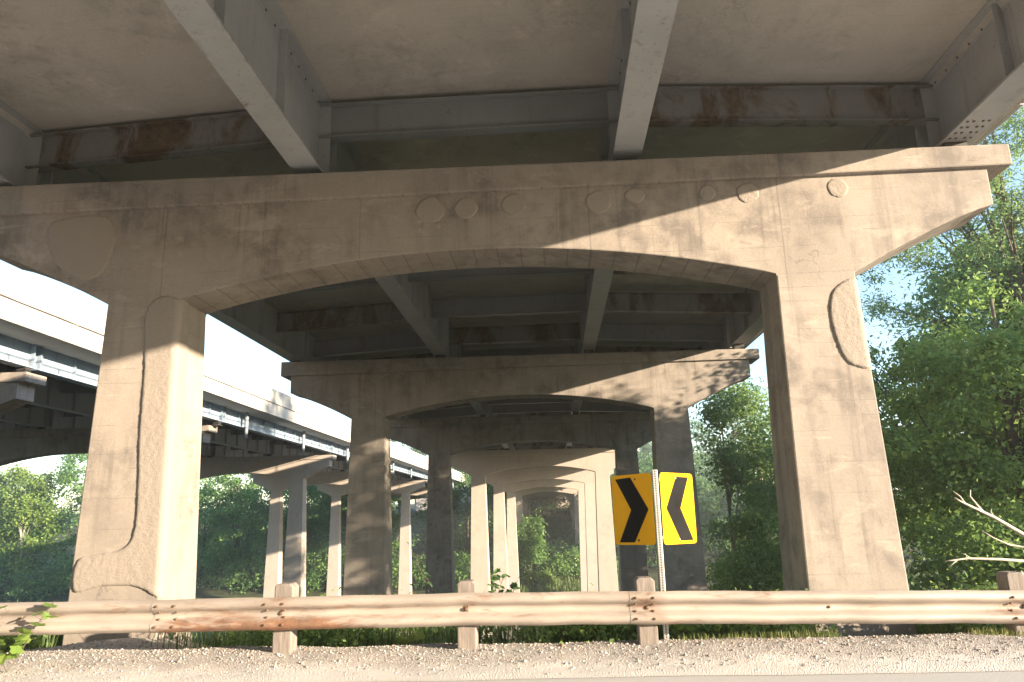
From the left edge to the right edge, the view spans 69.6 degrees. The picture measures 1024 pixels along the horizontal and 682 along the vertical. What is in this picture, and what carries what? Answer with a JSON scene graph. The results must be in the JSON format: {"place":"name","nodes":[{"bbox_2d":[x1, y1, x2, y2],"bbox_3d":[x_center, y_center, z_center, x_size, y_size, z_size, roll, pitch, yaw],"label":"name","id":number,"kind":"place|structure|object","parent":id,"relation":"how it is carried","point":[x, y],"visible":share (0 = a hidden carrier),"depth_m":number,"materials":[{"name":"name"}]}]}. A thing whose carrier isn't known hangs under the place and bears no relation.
{"place":"outdoors","nodes":[
{"label":"outdoors","id":0,"kind":"place"},
{"bbox_2d":[0,489,990,676],"bbox_3d":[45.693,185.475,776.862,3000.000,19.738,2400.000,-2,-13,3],"label":"ground","id":1,"kind":"structure","parent":0,"point":[206,592],"depth_m":105.97,"materials":[{"name":"green plant"}]},
{"bbox_2d":[0,461,32,568],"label":"tall tree","id":2,"kind":"object","parent":1,"relation":"on","point":[4,541],"visible":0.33,"depth_m":108.22,"materials":[{"name":"green plant"}]},
{"bbox_2d":[0,372,46,415],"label":"bridge pier","id":3,"kind":"structure","parent":1,"relation":"on","point":[17,389],"depth_m":23.24,"materials":[{"name":"concrete"}]},
{"bbox_2d":[0,266,77,372],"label":"bridge span","id":4,"kind":"object","parent":3,"relation":"on","point":[33,314],"visible":0.92,"depth_m":22.86,"materials":[{"name":"concrete"}]},
{"bbox_2d":[0,462,72,591],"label":"tall tree","id":5,"kind":"object","parent":1,"relation":"on","point":[20,513],"visible":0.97,"depth_m":104.26,"materials":[{"name":"green plant"}]},
{"bbox_2d":[41,454,87,550],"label":"broad tree","id":6,"kind":"object","parent":1,"relation":"on","point":[66,477],"visible":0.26,"depth_m":106.40,"materials":[{"name":"green plant"}]},
{"bbox_2d":[0,425,216,465],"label":"bridge pier","id":7,"kind":"structure","parent":1,"relation":"on","point":[19,445],"depth_m":37.11,"materials":[{"name":"concrete"}]},
{"bbox_2d":[0,301,247,428],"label":"bridge span","id":8,"kind":"object","parent":7,"relation":"on","point":[70,372],"visible":0.38,"depth_m":31.90,"materials":[{"name":"concrete"}]},
{"bbox_2d":[0,470,421,579],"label":"wood","id":9,"kind":"object","parent":1,"relation":"on","point":[209,532],"visible":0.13,"depth_m":110.08,"materials":[{"name":"green plant"}]},
{"bbox_2d":[203,474,285,581],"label":"broad tree","id":10,"kind":"object","parent":1,"relation":"on","point":[239,508],"visible":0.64,"depth_m":104.16,"materials":[{"name":"green plant"}]},
{"bbox_2d":[0,532,492,601],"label":"undergrowth","id":11,"kind":"object","parent":1,"relation":"on","point":[254,571],"visible":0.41,"depth_m":99.81,"materials":[{"name":"green plant"}]},
{"bbox_2d":[200,455,336,596],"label":"bridge pier","id":12,"kind":"structure","parent":1,"relation":"on","point":[298,471],"depth_m":55.04,"materials":[{"name":"concrete"}]},
{"bbox_2d":[0,377,347,457],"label":"bridge span","id":13,"kind":"object","parent":12,"relation":"on","point":[265,419],"visible":0.48,"depth_m":45.38,"materials":[{"name":"concrete"}]},
{"bbox_2d":[253,485,341,568],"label":"broad tree","id":14,"kind":"object","parent":1,"relation":"on","point":[311,513],"visible":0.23,"depth_m":106.51,"materials":[{"name":"green plant"}]},
{"bbox_2d":[250,471,392,597],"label":"bridge pier","id":15,"kind":"structure","parent":1,"relation":"on","point":[276,486],"depth_m":74.36,"materials":[{"name":"concrete"}]},
{"bbox_2d":[201,422,400,471],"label":"bridge span","id":16,"kind":"object","parent":15,"relation":"on","point":[341,451],"visible":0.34,"depth_m":59.93,"materials":[{"name":"concrete"}]},
{"bbox_2d":[311,486,399,562],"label":"broad tree","id":17,"kind":"object","parent":1,"relation":"on","point":[343,508],"visible":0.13,"depth_m":107.18,"materials":[{"name":"green plant"}]},
{"bbox_2d":[315,480,426,595],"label":"bridge pier","id":18,"kind":"structure","parent":1,"relation":"on","point":[405,489],"depth_m":93.73,"materials":[{"name":"concrete"}]},
{"bbox_2d":[321,446,427,479],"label":"bridge span","id":19,"kind":"object","parent":18,"relation":"on","point":[412,463],"visible":0.31,"depth_m":83.73,"materials":[{"name":"concrete"}]},
{"bbox_2d":[391,487,427,496],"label":"bridge pier","id":20,"kind":"structure","parent":1,"relation":"on","point":[423,491],"depth_m":115.17,"materials":[{"name":"concrete"}]},
{"bbox_2d":[391,469,454,480],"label":"bridge span","id":21,"kind":"object","parent":20,"relation":"on","point":[398,477],"visible":0.11,"depth_m":102.66,"materials":[{"name":"concrete"}]},
{"bbox_2d":[406,541,438,593],"bbox_3d":[-1.109,3.118,9.220,0.442,1.186,0.181,-2,-13,3],"label":"creeper","id":22,"kind":"object","parent":1,"relation":"on","point":[426,573],"visible":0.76,"depth_m":9.26,"materials":[{"name":"green plant"}]},
{"bbox_2d":[391,492,462,543],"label":"bridge pier","id":23,"kind":"structure","parent":1,"relation":"on","point":[412,497],"depth_m":135.13,"materials":[{"name":"concrete"}]},
{"bbox_2d":[425,470,468,489],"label":"bridge span","id":24,"kind":"object","parent":23,"relation":"on","point":[458,475],"visible":0.17,"depth_m":121.50,"materials":[{"name":"concrete"}]},
{"bbox_2d":[414,489,470,511],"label":"bridge abutment","id":25,"kind":"object","parent":1,"relation":"on","point":[417,503],"visible":0.06,"depth_m":171.95,"materials":[{"name":"concrete"}]},
{"bbox_2d":[0,578,1004,652],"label":"verge weeds","id":26,"kind":"object","parent":1,"relation":"on","point":[309,633],"visible":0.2,"depth_m":8.24,"materials":[{"name":"green plant"}]},
{"bbox_2d":[2,582,1003,651],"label":"slope grass","id":27,"kind":"structure","parent":1,"relation":"on","point":[215,640],"depth_m":8.58,"materials":[{"name":"green plant"}]},
{"bbox_2d":[0,144,1011,644],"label":"bridge pier","id":28,"kind":"structure","parent":1,"relation":"on","point":[164,268],"depth_m":9.98,"materials":[{"name":"concrete"}]},
{"bbox_2d":[0,0,1023,185],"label":"bridge span","id":29,"kind":"object","parent":28,"relation":"on","point":[300,86],"visible":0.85,"depth_m":10.31,"materials":[{"name":"concrete"}]},
{"bbox_2d":[487,568,527,641],"bbox_3d":[-0.040,3.127,8.710,0.508,0.876,0.263,-5,-14,14],"label":"creeper","id":30,"kind":"object","parent":1,"relation":"on","point":[513,585],"visible":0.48,"depth_m":8.78,"materials":[{"name":"green plant"}]},
{"bbox_2d":[281,348,759,637],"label":"bridge pier","id":31,"kind":"structure","parent":1,"relation":"on","point":[371,398],"depth_m":22.14,"materials":[{"name":"concrete"}]},
{"bbox_2d":[37,103,1023,361],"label":"bridge span","id":32,"kind":"object","parent":31,"relation":"on","point":[427,303],"visible":0.33,"depth_m":17.91,"materials":[{"name":"concrete"}]},
{"bbox_2d":[390,413,651,643],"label":"bridge pier","id":33,"kind":"structure","parent":1,"relation":"on","point":[439,442],"depth_m":35.69,"materials":[{"name":"concrete"}]},
{"bbox_2d":[305,312,763,418],"bbox_3d":[0.455,1.065,30.265,16.574,2.521,13.926,-2,-13,3],"label":"bridge span","id":34,"kind":"object","parent":33,"relation":"on","point":[542,334],"visible":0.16,"depth_m":24.78,"materials":[{"name":"concrete"}]},
{"bbox_2d":[506,500,550,580],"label":"sapling","id":35,"kind":"object","parent":1,"relation":"on","point":[528,553],"visible":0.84,"depth_m":97.53,"materials":[{"name":"green plant"}]},
{"bbox_2d":[41,571,1023,647],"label":"slope weeds","id":36,"kind":"object","parent":1,"relation":"on","point":[965,585],"depth_m":9.46,"materials":[{"name":"green plant"}]},
{"bbox_2d":[455,550,619,592],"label":"bank grass","id":37,"kind":"structure","parent":1,"relation":"on","point":[570,584],"depth_m":95.91,"materials":[{"name":"green plant"}]},
{"bbox_2d":[519,563,560,589],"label":"shrub","id":38,"kind":"object","parent":1,"relation":"on","point":[544,577],"visible":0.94,"depth_m":95.22,"materials":[{"name":"green plant"}]},
{"bbox_2d":[504,487,578,548],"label":"bridge pier","id":39,"kind":"structure","parent":1,"relation":"on","point":[518,500],"depth_m":113.86,"materials":[{"name":"concrete"}]},
{"bbox_2d":[308,419,777,571],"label":"bridge side wood","id":40,"kind":"object","parent":1,"relation":"on","point":[707,510],"visible":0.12,"depth_m":123.78,"materials":[{"name":"green plant"}]},
{"bbox_2d":[451,448,638,643],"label":"bridge pier","id":41,"kind":"structure","parent":1,"relation":"on","point":[478,466],"depth_m":53.79,"materials":[{"name":"concrete"}]},
{"bbox_2d":[397,398,649,449],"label":"bridge span","id":42,"kind":"object","parent":41,"relation":"on","point":[524,407],"visible":0.12,"depth_m":41.55,"materials":[{"name":"concrete"}]},
{"bbox_2d":[504,479,586,591],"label":"bridge pier","id":43,"kind":"structure","parent":1,"relation":"on","point":[512,544],"depth_m":92.84,"materials":[{"name":"concrete"}]},
{"bbox_2d":[522,492,574,533],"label":"bridge pier","id":44,"kind":"structure","parent":1,"relation":"on","point":[524,503],"depth_m":133.84,"materials":[{"name":"concrete"}]},
{"bbox_2d":[527,495,571,520],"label":"bridge pier","id":45,"kind":"structure","parent":1,"relation":"on","point":[549,496],"depth_m":153.85,"materials":[{"name":"concrete"}]},
{"bbox_2d":[486,466,614,592],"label":"bridge pier","id":46,"kind":"structure","parent":1,"relation":"on","point":[498,481],"depth_m":72.91,"materials":[{"name":"concrete"}]},
{"bbox_2d":[469,442,601,450],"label":"bridge span","id":47,"kind":"object","parent":46,"relation":"on","point":[537,445],"visible":0.04,"depth_m":61.95,"materials":[{"name":"concrete"}]},
{"bbox_2d":[533,498,568,508],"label":"bridge abutment","id":48,"kind":"object","parent":1,"relation":"on","point":[561,502],"visible":0.01,"depth_m":170.21,"materials":[{"name":"concrete"}]},
{"bbox_2d":[489,498,618,574],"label":"bank scrub","id":49,"kind":"object","parent":1,"relation":"on","point":[559,522],"visible":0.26,"depth_m":125.39,"materials":[{"name":"green plant"}]},
{"bbox_2d":[544,535,579,579],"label":"shrub","id":50,"kind":"object","parent":1,"relation":"on","point":[564,564],"visible":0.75,"depth_m":97.97,"materials":[{"name":"green plant"}]},
{"bbox_2d":[652,469,668,639],"bbox_3d":[1.605,2.504,7.897,0.057,2.220,0.057,-2,-13,3],"label":"sign post","id":51,"kind":"object","parent":1,"relation":"on","point":[659,541],"visible":0.82,"depth_m":7.96,"materials":[{"name":"metal"}]},
{"bbox_2d":[611,473,655,544],"bbox_3d":[1.366,1.897,8.300,0.028,0.775,0.610,9,-17,-37],"label":"chevron sign","id":52,"kind":"object","parent":51,"relation":"attached to","point":[633,510],"visible":1,"depth_m":8.28,"materials":[{"name":"metal"}]},
{"bbox_2d":[658,472,696,544],"bbox_3d":[1.865,1.876,8.264,0.610,0.775,0.028,11,-18,-41],"label":"chevron sign","id":53,"kind":"object","parent":51,"relation":"attached to","point":[678,510],"visible":1,"depth_m":8.25,"materials":[{"name":"metal"}]},
{"bbox_2d":[689,368,777,589],"bbox_3d":[11.094,8.835,36.062,5.804,17.609,6.797,9,-17,-38],"label":"birch tree","id":54,"kind":"object","parent":1,"relation":"on","point":[713,413],"visible":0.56,"depth_m":36.44,"materials":[{"name":"green plant"}]},
{"bbox_2d":[699,376,777,583],"bbox_3d":[12.293,9.016,37.241,8.470,16.552,6.906,-2,-13,3],"label":"poplar tree","id":55,"kind":"object","parent":1,"relation":"on","point":[754,428],"visible":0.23,"depth_m":37.04,"materials":[{"name":"green plant"}]},
{"bbox_2d":[702,478,781,590],"bbox_3d":[9.990,9.914,29.514,4.784,8.674,4.816,-2,-13,3],"label":"young tree","id":56,"kind":"object","parent":1,"relation":"on","point":[744,524],"visible":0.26,"depth_m":29.92,"materials":[{"name":"green plant"}]},
{"bbox_2d":[731,446,780,548],"bbox_3d":[13.122,9.225,34.191,6.000,12.456,6.411,-2,-13,3],"label":"alder tree","id":57,"kind":"object","parent":1,"relation":"on","point":[772,489],"visible":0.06,"depth_m":33.97,"materials":[{"name":"green plant"}]},
{"bbox_2d":[706,486,912,590],"bbox_3d":[10.574,9.200,27.983,8.481,7.692,7.150,-2,-13,3],"label":"shrub","id":58,"kind":"object","parent":1,"relation":"on","point":[726,579],"visible":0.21,"depth_m":27.35,"materials":[{"name":"green plant"}]},
{"bbox_2d":[761,295,1002,589],"bbox_3d":[14.008,4.412,25.886,9.054,12.020,7.323,2,-14,-16],"label":"elm tree","id":59,"kind":"object","parent":1,"relation":"on","point":[884,390],"visible":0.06,"depth_m":25.89,"materials":[{"name":"green plant"}]},
{"bbox_2d":[892,486,971,557],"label":"bank wood","id":60,"kind":"object","parent":1,"relation":"on","point":[915,535],"depth_m":107.34,"materials":[{"name":"green plant"}]},
{"bbox_2d":[930,581,947,632],"bbox_3d":[4.869,3.016,8.266,0.251,0.621,0.144,-10,-16,31],"label":"weed","id":61,"kind":"object","parent":1,"relation":"on","point":[940,589],"visible":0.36,"depth_m":8.32,"materials":[{"name":"green plant"}]},
{"bbox_2d":[855,106,1023,346],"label":"willow tree","id":62,"kind":"object","parent":1,"relation":"on","point":[1005,214],"visible":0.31,"depth_m":25.76,"materials":[{"name":"green plant"}]},
{"bbox_2d":[870,239,1023,573],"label":"maple tree","id":63,"kind":"object","parent":1,"relation":"on","point":[968,361],"visible":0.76,"depth_m":17.58,"materials":[{"name":"green plant"}]},
{"bbox_2d":[879,200,1023,447],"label":"oak tree","id":64,"kind":"object","parent":1,"relation":"on","point":[934,303],"visible":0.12,"depth_m":29.39,"materials":[{"name":"green plant"}]},
{"bbox_2d":[881,316,1023,582],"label":"ash tree","id":65,"kind":"object","parent":1,"relation":"on","point":[898,500],"visible":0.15,"depth_m":20.16,"materials":[{"name":"green plant"}]},
{"bbox_2d":[898,469,1023,590],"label":"shrub","id":66,"kind":"object","parent":1,"relation":"on","point":[979,543],"visible":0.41,"depth_m":14.03,"materials":[{"name":"green plant"}]},
{"bbox_2d":[0,632,1023,681],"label":"gravel shoulder","id":67,"kind":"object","parent":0,"point":[924,664],"visible":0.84,"depth_m":7.02,"materials":[{"name":"beige gravel"}]},
{"bbox_2d":[0,635,41,652],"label":"weed","id":68,"kind":"object","parent":67,"relation":"on","point":[37,641],"visible":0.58,"depth_m":8.21,"materials":[{"name":"green plant"}]},
{"bbox_2d":[0,600,58,672],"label":"vine","id":69,"kind":"object","parent":67,"relation":"on","point":[16,650],"visible":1,"depth_m":7.30,"materials":[{"name":"green plant"}]},
{"bbox_2d":[327,628,379,646],"bbox_3d":[-1.803,3.316,8.312,0.640,0.283,0.225,-2,-13,3],"label":"weed","id":70,"kind":"object","parent":67,"relation":"on","point":[370,633],"visible":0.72,"depth_m":8.30,"materials":[{"name":"green plant"}]},
{"bbox_2d":[395,627,425,644],"bbox_3d":[-1.129,3.233,8.006,0.364,0.248,0.209,-9,-15,29],"label":"weed","id":71,"kind":"object","parent":67,"relation":"on","point":[416,638],"visible":0.86,"depth_m":7.99,"materials":[{"name":"green plant"}]},
{"bbox_2d":[0,571,1023,652],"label":"guardrail","id":72,"kind":"object","parent":67,"relation":"on","point":[287,612],"visible":0.99,"depth_m":7.50,"materials":[{"name":"beige metal"}]},
{"bbox_2d":[672,624,721,639],"bbox_3d":[1.999,3.124,7.947,0.556,0.262,0.232,-2,-13,3],"label":"weed","id":73,"kind":"object","parent":67,"relation":"on","point":[716,629],"visible":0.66,"depth_m":7.93,"materials":[{"name":"green plant"}]},
{"bbox_2d":[0,105,1023,513],"label":"sky","id":74,"kind":"structure","parent":0,"point":[225,346],"materials":[{"name":"white"}]},
{"bbox_2d":[194,583,965,646],"bbox_3d":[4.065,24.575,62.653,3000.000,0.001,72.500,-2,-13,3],"label":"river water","id":75,"kind":"structure","parent":0,"point":[493,630],"depth_m":64.43,"materials":[{"name":"liquid"}]},
{"bbox_2d":[379,671,1023,681],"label":"road","id":76,"kind":"structure","parent":0,"point":[1002,676],"depth_m":6.18,"materials":[{"name":"grey asphalt"}]},
{"bbox_2d":[623,626,1022,640],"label":"verge grass","id":77,"kind":"structure","parent":0,"point":[829,634],"depth_m":7.61,"materials":[{"name":"green plant"}]},
{"bbox_2d":[944,490,1023,573],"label":"dead branch","id":78,"kind":"object","parent":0,"point":[1002,522],"visible":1,"depth_m":10.29,"materials":[{"name":"brown wood"}]}
]}

